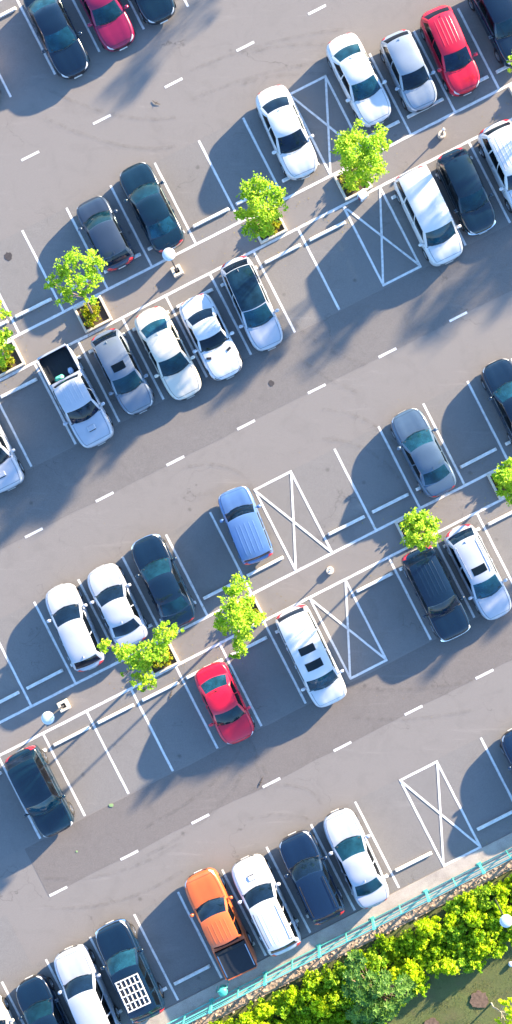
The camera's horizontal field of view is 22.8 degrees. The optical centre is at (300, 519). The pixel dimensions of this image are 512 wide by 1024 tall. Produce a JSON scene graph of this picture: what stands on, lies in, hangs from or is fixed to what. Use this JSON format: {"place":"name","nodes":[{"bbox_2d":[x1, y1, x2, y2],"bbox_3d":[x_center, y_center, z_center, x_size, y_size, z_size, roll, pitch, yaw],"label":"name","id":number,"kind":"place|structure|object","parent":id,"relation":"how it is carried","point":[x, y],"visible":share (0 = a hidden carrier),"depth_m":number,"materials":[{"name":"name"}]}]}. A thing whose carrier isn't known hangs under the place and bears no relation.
{"place":"outdoors","nodes":[
{"label":"outdoors","id":0,"kind":"place"},
{"bbox_2d":[0,0,511,1023],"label":"parking lot","id":1,"kind":"structure","parent":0,"point":[216,88],"depth_m":62.00,"materials":[{"name":"grey asphalt"}]},
{"bbox_2d":[0,996,16,1023],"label":"sedan","id":2,"kind":"object","parent":1,"relation":"on","point":[6,1017],"visible":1,"depth_m":61.19,"materials":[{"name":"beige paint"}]},
{"bbox_2d":[0,339,25,376],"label":"planter","id":3,"kind":"object","parent":1,"relation":"on","point":[18,360],"visible":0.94,"depth_m":61.88,"materials":[{"name":"beige concrete"}]},
{"bbox_2d":[0,299,15,367],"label":"tree","id":4,"kind":"object","parent":3,"relation":"in","point":[6,334],"visible":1,"depth_m":57.31,"materials":[{"name":"green plant"}]},
{"bbox_2d":[5,745,74,836],"bbox_3d":[-12.578,13.108,61.134,2.270,1.825,4.451,-27,90,0],"label":"suv","id":5,"kind":"object","parent":1,"relation":"on","point":[48,806],"visible":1,"depth_m":60.63,"materials":[{"name":"metal"}]},
{"bbox_2d":[41,698,70,724],"bbox_3d":[-11.531,9.032,59.935,0.600,4.130,0.600,-27,90,0],"label":"lamp post","id":6,"kind":"object","parent":1,"relation":"on","point":[47,717],"visible":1,"depth_m":59.13,"materials":[{"name":"beige concrete"}]},
{"bbox_2d":[73,295,112,333],"bbox_3d":[-10.114,-10.028,61.892,1.464,0.223,1.357,-27,90,0],"label":"planter","id":7,"kind":"object","parent":1,"relation":"on","point":[104,315],"visible":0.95,"depth_m":61.88,"materials":[{"name":"beige concrete"}]},
{"bbox_2d":[43,246,107,313],"bbox_3d":[-10.009,-10.820,58.949,3.070,6.208,2.325,-33,90,0],"label":"tree","id":8,"kind":"object","parent":7,"relation":"in","point":[62,272],"visible":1,"depth_m":56.73,"materials":[{"name":"green plant"}]},
{"bbox_2d":[80,301,101,327],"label":"shrub","id":9,"kind":"object","parent":7,"relation":"in","point":[86,314],"visible":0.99,"depth_m":61.57,"materials":[{"name":"green plant"}]},
{"bbox_2d":[0,0,201,102],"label":"bay surface","id":10,"kind":"object","parent":1,"relation":"on","point":[24,65],"depth_m":62.00,"materials":[{"name":"grey asphalt"}]},
{"bbox_2d":[23,0,89,79],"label":"sedan","id":11,"kind":"object","parent":10,"relation":"on","point":[58,35],"visible":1,"depth_m":60.93,"materials":[{"name":"metal"}]},
{"bbox_2d":[80,0,135,51],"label":"sedan","id":12,"kind":"object","parent":10,"relation":"on","point":[111,24],"visible":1,"depth_m":61.08,"materials":[{"name":"metal"}]},
{"bbox_2d":[87,563,147,646],"bbox_3d":[-8.866,4.128,61.275,2.200,1.545,4.162,-25,90,0],"label":"sedan","id":13,"kind":"object","parent":1,"relation":"on","point":[117,606],"visible":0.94,"depth_m":60.97,"materials":[{"name":"paint"}]},
{"bbox_2d":[120,162,184,253],"bbox_3d":[-7.205,-15.122,61.275,2.200,1.545,4.532,-27,90,0],"label":"sedan","id":14,"kind":"object","parent":1,"relation":"on","point":[153,210],"visible":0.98,"depth_m":60.95,"materials":[{"name":"metal"}]},
{"bbox_2d":[129,0,175,24],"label":"sedan","id":15,"kind":"object","parent":1,"relation":"on","point":[153,12],"visible":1,"depth_m":61.21,"materials":[{"name":"metal"}]},
{"bbox_2d":[143,643,179,675],"bbox_3d":[-6.830,6.681,61.892,1.464,0.223,1.357,-27,90,0],"label":"planter","id":16,"kind":"object","parent":1,"relation":"on","point":[174,662],"visible":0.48,"depth_m":61.88,"materials":[{"name":"beige concrete"}]},
{"bbox_2d":[97,620,184,691],"bbox_3d":[-7.359,5.677,58.981,3.248,6.144,3.574,27,90,0],"label":"tree","id":17,"kind":"object","parent":16,"relation":"in","point":[125,651],"visible":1,"depth_m":56.68,"materials":[{"name":"green plant"}]},
{"bbox_2d":[131,534,195,628],"bbox_3d":[-6.630,2.959,61.275,2.200,1.545,4.677,-25,90,0],"label":"sedan","id":18,"kind":"object","parent":1,"relation":"on","point":[165,585],"visible":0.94,"depth_m":60.96,"materials":[{"name":"metal"}]},
{"bbox_2d":[134,306,201,399],"bbox_3d":[-6.396,-8.039,61.275,2.200,1.545,4.670,-27,90,0],"label":"sedan","id":19,"kind":"object","parent":1,"relation":"on","point":[168,354],"visible":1,"depth_m":60.97,"materials":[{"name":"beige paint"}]},
{"bbox_2d":[162,248,183,277],"bbox_3d":[-6.015,-12.120,59.935,0.600,4.130,0.600,-27,90,0],"label":"lamp post","id":20,"kind":"object","parent":1,"relation":"on","point":[168,254],"visible":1,"depth_m":57.95,"materials":[{"name":"beige concrete"}]},
{"bbox_2d":[195,661,254,743],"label":"sedan","id":21,"kind":"object","parent":1,"relation":"on","point":[226,707],"visible":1,"depth_m":60.97,"materials":[{"name":"metal"}]},
{"bbox_2d":[218,486,272,564],"bbox_3d":[-2.668,0.251,61.151,2.130,1.791,3.760,-22,90,0],"label":"suv","id":22,"kind":"object","parent":1,"relation":"on","point":[245,526],"visible":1,"depth_m":60.39,"materials":[{"name":"metal"}]},
{"bbox_2d":[231,594,262,631],"bbox_3d":[-2.647,4.550,61.892,1.464,0.223,1.357,-27,90,0],"label":"planter","id":23,"kind":"object","parent":1,"relation":"on","point":[256,605],"visible":0.15,"depth_m":61.79,"materials":[{"name":"beige concrete"}]},
{"bbox_2d":[213,571,266,659],"bbox_3d":[-2.848,4.329,58.797,2.452,6.511,3.689,29,90,0],"label":"tree","id":24,"kind":"object","parent":23,"relation":"in","point":[240,617],"visible":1,"depth_m":56.55,"materials":[{"name":"green plant"}]},
{"bbox_2d":[0,224,511,548],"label":"resurfaced lane","id":25,"kind":"structure","parent":1,"relation":"on","point":[374,326],"depth_m":61.99,"materials":[{"name":"grey asphalt"}]},
{"bbox_2d":[0,497,511,858],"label":"bay surface","id":26,"kind":"object","parent":1,"relation":"on","point":[179,727],"depth_m":62.00,"materials":[{"name":"grey asphalt"}]},
{"bbox_2d":[275,604,346,707],"bbox_3d":[0.519,6.584,61.060,2.270,1.973,5.072,-25,90,0],"label":"minivan","id":27,"kind":"object","parent":26,"relation":"on","point":[316,667],"visible":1,"depth_m":60.18,"materials":[{"name":"metal"}]},
{"bbox_2d":[0,358,511,720],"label":"bay surface","id":28,"kind":"object","parent":1,"relation":"on","point":[329,493],"visible":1,"depth_m":62.00,"materials":[{"name":"grey asphalt"}]},
{"bbox_2d":[45,583,104,671],"bbox_3d":[-10.920,5.177,61.255,2.130,1.585,4.364,-23,90,0],"label":"hatchback","id":29,"kind":"object","parent":28,"relation":"on","point":[72,622],"visible":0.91,"depth_m":60.77,"materials":[{"name":"paint"}]},
{"bbox_2d":[0,0,511,755],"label":"median lines","id":30,"kind":"object","parent":28,"relation":"on","point":[326,554],"visible":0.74,"depth_m":61.99,"materials":[{"name":"paint"}]},
{"bbox_2d":[390,408,455,497],"bbox_3d":[5.921,-3.263,61.275,2.200,1.545,4.472,-27,90,0],"label":"sedan","id":31,"kind":"object","parent":28,"relation":"on","point":[421,449],"visible":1,"depth_m":60.97,"materials":[{"name":"paint"}]},
{"bbox_2d":[0,3,511,336],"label":"bay surface","id":32,"kind":"object","parent":1,"relation":"on","point":[192,182],"visible":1,"depth_m":62.00,"materials":[{"name":"grey asphalt"}]},
{"bbox_2d":[76,196,134,271],"bbox_3d":[-9.459,-13.855,61.255,2.130,1.585,3.697,-27,90,0],"label":"hatchback","id":33,"kind":"object","parent":32,"relation":"on","point":[101,227],"visible":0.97,"depth_m":60.76,"materials":[{"name":"metal"}]},
{"bbox_2d":[380,29,436,112],"bbox_3d":[5.233,-21.690,61.255,2.130,1.585,3.906,-24,90,0],"label":"hatchback","id":34,"kind":"object","parent":32,"relation":"on","point":[402,58],"visible":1,"depth_m":60.82,"materials":[{"name":"metal"}]},
{"bbox_2d":[420,5,479,96],"bbox_3d":[7.236,-22.671,61.252,2.130,1.591,4.334,-24,90,0],"label":"hatchback","id":35,"kind":"object","parent":32,"relation":"on","point":[442,35],"visible":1,"depth_m":60.83,"materials":[{"name":"metal"}]},
{"bbox_2d":[468,0,511,66],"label":"suv","id":36,"kind":"object","parent":32,"relation":"on","point":[495,17],"visible":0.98,"depth_m":60.72,"materials":[{"name":"metal"}]},
{"bbox_2d":[0,721,511,1023],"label":"bay surface","id":37,"kind":"object","parent":1,"relation":"on","point":[395,824],"depth_m":62.00,"materials":[{"name":"grey asphalt"}]},
{"bbox_2d":[16,974,70,1023],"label":"sedan","id":38,"kind":"object","parent":37,"relation":"on","point":[38,1001],"visible":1,"depth_m":61.09,"materials":[{"name":"metal"}]},
{"bbox_2d":[54,944,120,1023],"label":"suv","id":39,"kind":"object","parent":37,"relation":"on","point":[88,998],"visible":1,"depth_m":60.81,"materials":[{"name":"paint"}]},
{"bbox_2d":[95,919,164,1022],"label":"suv","id":40,"kind":"object","parent":37,"relation":"on","point":[138,988],"visible":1,"depth_m":60.66,"materials":[{"name":"metal"}]},
{"bbox_2d":[185,868,257,980],"bbox_3d":[-3.876,19.412,61.096,2.270,1.841,5.268,-25,90,0],"label":"pickup truck","id":41,"kind":"object","parent":37,"relation":"on","point":[227,937],"visible":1,"depth_m":60.87,"materials":[{"name":"metal"}]},
{"bbox_2d":[0,0,511,1023],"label":"bay lines","id":42,"kind":"object","parent":37,"relation":"on","point":[210,512],"visible":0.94,"depth_m":61.99,"materials":[{"name":"paint"}]},
{"bbox_2d":[232,854,300,955],"bbox_3d":[-1.675,18.567,61.125,2.270,1.844,4.867,-25,90,0],"label":"suv","id":43,"kind":"object","parent":37,"relation":"on","point":[274,922],"visible":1,"depth_m":60.61,"materials":[{"name":"metal"}]},
{"bbox_2d":[279,830,344,924],"bbox_3d":[0.520,17.226,61.125,2.270,1.844,4.472,-25,90,0],"label":"suv","id":44,"kind":"object","parent":37,"relation":"on","point":[316,887],"visible":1,"depth_m":60.60,"materials":[{"name":"metal"}]},
{"bbox_2d":[290,77,444,864],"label":"hatched bays","id":45,"kind":"object","parent":37,"relation":"on","point":[291,476],"visible":1,"depth_m":61.98,"materials":[{"name":"paint"}]},
{"bbox_2d":[253,75,481,866],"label":"hatched bays","id":46,"kind":"object","parent":37,"relation":"on","point":[312,513],"visible":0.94,"depth_m":61.99,"materials":[{"name":"paint"}]},
{"bbox_2d":[0,121,511,469],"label":"bay surface","id":47,"kind":"object","parent":1,"relation":"on","point":[301,291],"visible":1,"depth_m":62.00,"materials":[{"name":"grey asphalt"}]},
{"bbox_2d":[0,425,24,492],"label":"suv","id":48,"kind":"object","parent":47,"relation":"on","point":[12,472],"visible":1,"depth_m":60.97,"materials":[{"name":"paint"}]},
{"bbox_2d":[36,344,113,447],"bbox_3d":[-10.811,-5.910,61.098,2.270,1.843,5.035,-28,90,0],"label":"pickup truck","id":49,"kind":"object","parent":47,"relation":"on","point":[83,410],"visible":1,"depth_m":60.89,"materials":[{"name":"paint"}]},
{"bbox_2d":[91,328,153,414],"bbox_3d":[-8.600,-7.162,61.251,2.130,1.591,4.281,-27,90,0],"label":"hatchback","id":50,"kind":"object","parent":47,"relation":"on","point":[125,376],"visible":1,"depth_m":60.77,"materials":[{"name":"metal"}]},
{"bbox_2d":[179,294,242,380],"bbox_3d":[-4.338,-8.831,61.355,2.230,1.385,4.257,-26,90,0],"label":"coupe","id":51,"kind":"object","parent":47,"relation":"on","point":[211,338],"visible":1,"depth_m":61.10,"materials":[{"name":"metal"}]},
{"bbox_2d":[221,256,282,350],"bbox_3d":[-2.340,-10.445,61.255,2.130,1.585,4.687,-24,90,0],"label":"hatchback","id":52,"kind":"object","parent":47,"relation":"on","point":[247,292],"visible":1,"depth_m":60.76,"materials":[{"name":"paint"}]},
{"bbox_2d":[394,165,462,265],"bbox_3d":[6.190,-14.650,61.065,2.270,1.965,4.764,-26,90,0],"label":"minivan","id":53,"kind":"object","parent":47,"relation":"on","point":[419,197],"visible":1,"depth_m":60.21,"materials":[{"name":"metal"}]},
{"bbox_2d":[436,148,495,234],"bbox_3d":[8.003,-15.864,61.255,2.130,1.585,4.207,-25,90,0],"label":"hatchback","id":54,"kind":"object","parent":47,"relation":"on","point":[459,178],"visible":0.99,"depth_m":60.80,"materials":[{"name":"metal"}]},
{"bbox_2d":[478,119,511,212],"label":"suv","id":55,"kind":"object","parent":47,"relation":"on","point":[495,144],"visible":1,"depth_m":60.47,"materials":[{"name":"metal"}]},
{"bbox_2d":[21,5,493,896],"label":"lane dashes","id":56,"kind":"object","parent":1,"relation":"on","point":[237,429],"visible":1,"depth_m":61.99,"materials":[{"name":"paint"}]},
{"bbox_2d":[25,600,511,895],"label":"resurfaced lane","id":57,"kind":"structure","parent":1,"relation":"on","point":[152,813],"depth_m":61.99,"materials":[{"name":"grey asphalt"}]},
{"bbox_2d":[249,206,287,243],"bbox_3d":[-1.590,-14.371,61.892,1.464,0.223,1.357,-27,90,0],"label":"planter","id":58,"kind":"object","parent":1,"relation":"on","point":[282,229],"visible":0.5,"depth_m":61.79,"materials":[{"name":"beige concrete"}]},
{"bbox_2d":[233,170,288,241],"bbox_3d":[-1.903,-13.952,58.894,2.371,6.319,2.768,25,90,0],"label":"tree","id":59,"kind":"object","parent":58,"relation":"in","point":[258,194],"visible":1,"depth_m":56.78,"materials":[{"name":"green plant"}]},
{"bbox_2d":[256,85,317,179],"bbox_3d":[-0.661,-18.722,61.275,2.200,1.545,4.569,-23,90,0],"label":"sedan","id":60,"kind":"object","parent":1,"relation":"on","point":[282,121],"visible":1,"depth_m":60.98,"materials":[{"name":"metal"}]},
{"bbox_2d":[137,833,511,1023],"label":"kerb","id":61,"kind":"structure","parent":1,"relation":"on","point":[358,918],"depth_m":61.95,"materials":[{"name":"concrete"}]},
{"bbox_2d":[167,848,511,1023],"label":"fence","id":62,"kind":"object","parent":61,"relation":"on","point":[319,945],"visible":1,"depth_m":61.15,"materials":[{"name":"teal metal"}]},
{"bbox_2d":[333,169,371,200],"bbox_3d":[2.546,-16.478,61.892,1.464,0.223,1.357,-27,90,0],"label":"planter","id":63,"kind":"object","parent":1,"relation":"on","point":[347,196],"visible":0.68,"depth_m":61.88,"materials":[{"name":"beige concrete"}]},
{"bbox_2d":[330,118,392,190],"bbox_3d":[2.704,-16.333,58.461,2.854,7.184,2.813,0,90,0],"label":"tree","id":64,"kind":"object","parent":63,"relation":"in","point":[361,157],"visible":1,"depth_m":55.90,"materials":[{"name":"green plant"}]},
{"bbox_2d":[323,808,388,908],"bbox_3d":[2.670,16.339,61.275,2.200,1.545,4.908,-25,90,0],"label":"sedan","id":65,"kind":"object","parent":1,"relation":"on","point":[361,870],"visible":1,"depth_m":60.97,"materials":[{"name":"paint"}]},
{"bbox_2d":[326,33,390,126],"bbox_3d":[2.825,-21.257,61.275,2.200,1.545,4.553,-27,90,0],"label":"sedan","id":66,"kind":"object","parent":1,"relation":"on","point":[352,68],"visible":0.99,"depth_m":60.98,"materials":[{"name":"metal"}]},
{"bbox_2d":[394,509,433,542],"bbox_3d":[5.528,0.385,61.892,1.464,0.223,1.356,-27,90,0],"label":"planter","id":67,"kind":"object","parent":1,"relation":"on","point":[401,532],"visible":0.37,"depth_m":61.78,"materials":[{"name":"beige concrete"}]},
{"bbox_2d":[399,507,443,551],"bbox_3d":[5.468,0.424,59.325,2.091,5.456,2.072,0,90,0],"label":"tree","id":68,"kind":"object","parent":67,"relation":"in","point":[419,521],"visible":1,"depth_m":57.34,"materials":[{"name":"green plant"}]},
{"bbox_2d":[401,545,469,641],"bbox_3d":[6.533,3.540,61.131,2.270,1.831,4.681,-26,90,0],"label":"suv","id":69,"kind":"object","parent":1,"relation":"on","point":[431,584],"visible":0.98,"depth_m":60.55,"materials":[{"name":"metal"}]},
{"bbox_2d":[444,524,511,619],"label":"suv","id":70,"kind":"object","parent":1,"relation":"on","point":[477,571],"visible":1,"depth_m":60.77,"materials":[{"name":"paint"}]},
{"bbox_2d":[481,359,511,443],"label":"sedan","id":71,"kind":"object","parent":1,"relation":"on","point":[496,378],"visible":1,"depth_m":61.10,"materials":[{"name":"metal"}]},
{"bbox_2d":[487,466,509,499],"bbox_3d":[10.029,-1.909,61.892,1.464,0.223,1.357,-27,90,0],"label":"planter","id":72,"kind":"object","parent":1,"relation":"on","point":[492,482],"visible":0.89,"depth_m":61.79,"materials":[{"name":"beige concrete"}]},
{"bbox_2d":[491,457,511,506],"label":"tree","id":73,"kind":"object","parent":72,"relation":"in","point":[500,480],"visible":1,"depth_m":56.95,"materials":[{"name":"green plant"}]},
{"bbox_2d":[500,728,511,770],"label":"sedan","id":74,"kind":"object","parent":1,"relation":"on","point":[506,743],"visible":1,"depth_m":61.22,"materials":[{"name":"metal"}]},
{"bbox_2d":[190,859,511,1023],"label":"verge","id":75,"kind":"structure","parent":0,"point":[364,939],"depth_m":62.00,"materials":[{"name":"soil"}]},
{"bbox_2d":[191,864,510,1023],"bbox_3d":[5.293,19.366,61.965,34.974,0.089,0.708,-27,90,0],"label":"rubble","id":76,"kind":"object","parent":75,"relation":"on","point":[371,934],"visible":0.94,"depth_m":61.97,"materials":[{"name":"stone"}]},
{"bbox_2d":[212,870,511,1023],"bbox_3d":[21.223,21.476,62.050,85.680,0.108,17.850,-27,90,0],"label":"lawn","id":77,"kind":"structure","parent":0,"point":[455,987],"depth_m":62.05,"materials":[{"name":"green plant"}]},
{"bbox_2d":[253,1002,275,1021],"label":"shrub","id":78,"kind":"object","parent":77,"relation":"on","point":[264,1009],"visible":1,"depth_m":61.02,"materials":[{"name":"green plant"}]},
{"bbox_2d":[267,991,290,1019],"bbox_3d":[-1.038,23.449,61.469,1.240,1.208,1.103,37,90,0],"label":"shrub","id":79,"kind":"object","parent":77,"relation":"on","point":[282,1006],"visible":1,"depth_m":61.37,"materials":[{"name":"green plant"}]},
{"bbox_2d":[302,969,320,992],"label":"shrub","id":80,"kind":"object","parent":77,"relation":"on","point":[308,981],"visible":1,"depth_m":61.45,"materials":[{"name":"green plant"}]},
{"bbox_2d":[309,994,335,1018],"bbox_3d":[0.965,23.448,61.299,1.419,1.544,0.960,39,90,0],"label":"shrub","id":81,"kind":"object","parent":77,"relation":"on","point":[320,1007],"visible":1,"depth_m":60.97,"materials":[{"name":"green plant"}]},
{"bbox_2d":[319,968,342,994],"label":"shrub","id":82,"kind":"object","parent":77,"relation":"on","point":[333,981],"visible":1,"depth_m":61.34,"materials":[{"name":"green plant"}]},
{"bbox_2d":[221,880,511,1023],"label":"ground cover","id":83,"kind":"object","parent":77,"relation":"on","point":[391,958],"visible":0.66,"depth_m":61.64,"materials":[{"name":"green plant"}]},
{"bbox_2d":[364,947,389,974],"bbox_3d":[3.797,21.500,61.473,1.142,1.213,1.738,-22,90,0],"label":"shrub","id":84,"kind":"object","parent":77,"relation":"on","point":[375,960],"visible":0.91,"depth_m":61.29,"materials":[{"name":"green plant"}]},
{"bbox_2d":[341,949,417,1023],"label":"tree","id":85,"kind":"object","parent":77,"relation":"on","point":[369,996],"visible":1,"depth_m":59.67,"materials":[{"name":"green plant"}]},
{"bbox_2d":[375,933,397,952],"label":"shrub","id":86,"kind":"object","parent":77,"relation":"on","point":[381,939],"visible":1,"depth_m":61.47,"materials":[{"name":"green plant"}]},
{"bbox_2d":[398,927,417,956],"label":"shrub","id":87,"kind":"object","parent":77,"relation":"on","point":[409,941],"visible":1,"depth_m":61.32,"materials":[{"name":"green plant"}]},
{"bbox_2d":[401,958,424,982],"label":"shrub","id":88,"kind":"object","parent":77,"relation":"on","point":[411,966],"visible":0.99,"depth_m":60.95,"materials":[{"name":"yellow plant"}]},
{"bbox_2d":[408,973,430,997],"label":"shrub","id":89,"kind":"object","parent":77,"relation":"on","point":[421,988],"visible":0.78,"depth_m":61.26,"materials":[{"name":"green plant"}]},
{"bbox_2d":[413,915,440,937],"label":"shrub","id":90,"kind":"object","parent":77,"relation":"on","point":[426,927],"visible":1,"depth_m":61.11,"materials":[{"name":"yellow plant"}]},
{"bbox_2d":[413,949,442,978],"bbox_3d":[6.192,21.403,61.549,1.621,1.047,1.265,21,90,0],"label":"shrub","id":91,"kind":"object","parent":77,"relation":"on","point":[423,964],"visible":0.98,"depth_m":61.35,"materials":[{"name":"green plant"}]},
{"bbox_2d":[427,940,450,959],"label":"shrub","id":92,"kind":"object","parent":77,"relation":"on","point":[436,949],"visible":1,"depth_m":61.33,"materials":[{"name":"green plant"}]},
{"bbox_2d":[430,921,454,945],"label":"shrub","id":93,"kind":"object","parent":77,"relation":"on","point":[439,935],"visible":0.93,"depth_m":61.27,"materials":[{"name":"green plant"}]},
{"bbox_2d":[432,957,460,975],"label":"shrub","id":94,"kind":"object","parent":77,"relation":"on","point":[448,965],"visible":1,"depth_m":61.13,"materials":[{"name":"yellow plant"}]},
{"bbox_2d":[444,917,466,946],"bbox_3d":[7.446,19.864,61.470,1.193,1.213,1.450,0,90,0],"label":"shrub","id":95,"kind":"object","parent":77,"relation":"on","point":[456,935],"visible":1,"depth_m":61.28,"materials":[{"name":"green plant"}]},
{"bbox_2d":[442,895,469,920],"bbox_3d":[7.614,18.857,61.609,1.202,0.928,1.461,-40,90,0],"label":"shrub","id":96,"kind":"object","parent":77,"relation":"on","point":[454,907],"visible":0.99,"depth_m":61.48,"materials":[{"name":"green plant"}]},
{"bbox_2d":[443,949,476,973],"bbox_3d":[7.694,21.353,61.542,1.587,1.065,1.306,7,90,0],"label":"shrub","id":97,"kind":"object","parent":77,"relation":"on","point":[461,960],"visible":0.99,"depth_m":61.39,"materials":[{"name":"green plant"}]},
{"bbox_2d":[458,891,478,910],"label":"shrub","id":98,"kind":"object","parent":77,"relation":"on","point":[469,901],"visible":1,"depth_m":61.35,"materials":[{"name":"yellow plant"}]},
{"bbox_2d":[462,907,487,927],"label":"shrub","id":99,"kind":"object","parent":77,"relation":"on","point":[478,917],"visible":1,"depth_m":61.03,"materials":[{"name":"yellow plant"}]},
{"bbox_2d":[465,946,486,973],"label":"shrub","id":100,"kind":"object","parent":77,"relation":"on","point":[478,965],"visible":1,"depth_m":61.31,"materials":[{"name":"green plant"}]},
{"bbox_2d":[466,928,488,952],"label":"shrub","id":101,"kind":"object","parent":77,"relation":"on","point":[476,935],"visible":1,"depth_m":61.24,"materials":[{"name":"green plant"}]},
{"bbox_2d":[470,990,488,1007],"bbox_3d":[8.716,23.376,62.010,0.928,0.020,0.876,0,90,0],"label":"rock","id":102,"kind":"object","parent":77,"relation":"on","point":[478,999],"visible":1,"depth_m":62.00,"materials":[{"name":"brown stone"}]},
{"bbox_2d":[469,885,495,909],"bbox_3d":[8.899,18.289,61.493,1.163,1.159,1.240,-28,90,0],"label":"shrub","id":103,"kind":"object","parent":77,"relation":"on","point":[486,903],"visible":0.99,"depth_m":61.27,"materials":[{"name":"green plant"}]},
{"bbox_2d":[483,909,501,935],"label":"shrub","id":104,"kind":"object","parent":77,"relation":"on","point":[491,920],"visible":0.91,"depth_m":61.31,"materials":[{"name":"green plant"}]},
{"bbox_2d":[486,936,507,959],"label":"shrub","id":105,"kind":"object","parent":77,"relation":"on","point":[497,949],"visible":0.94,"depth_m":61.30,"materials":[{"name":"green plant"}]},
{"bbox_2d":[491,997,511,1023],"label":"tree","id":106,"kind":"object","parent":77,"relation":"on","point":[506,1009],"visible":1,"depth_m":59.31,"materials":[{"name":"green plant"}]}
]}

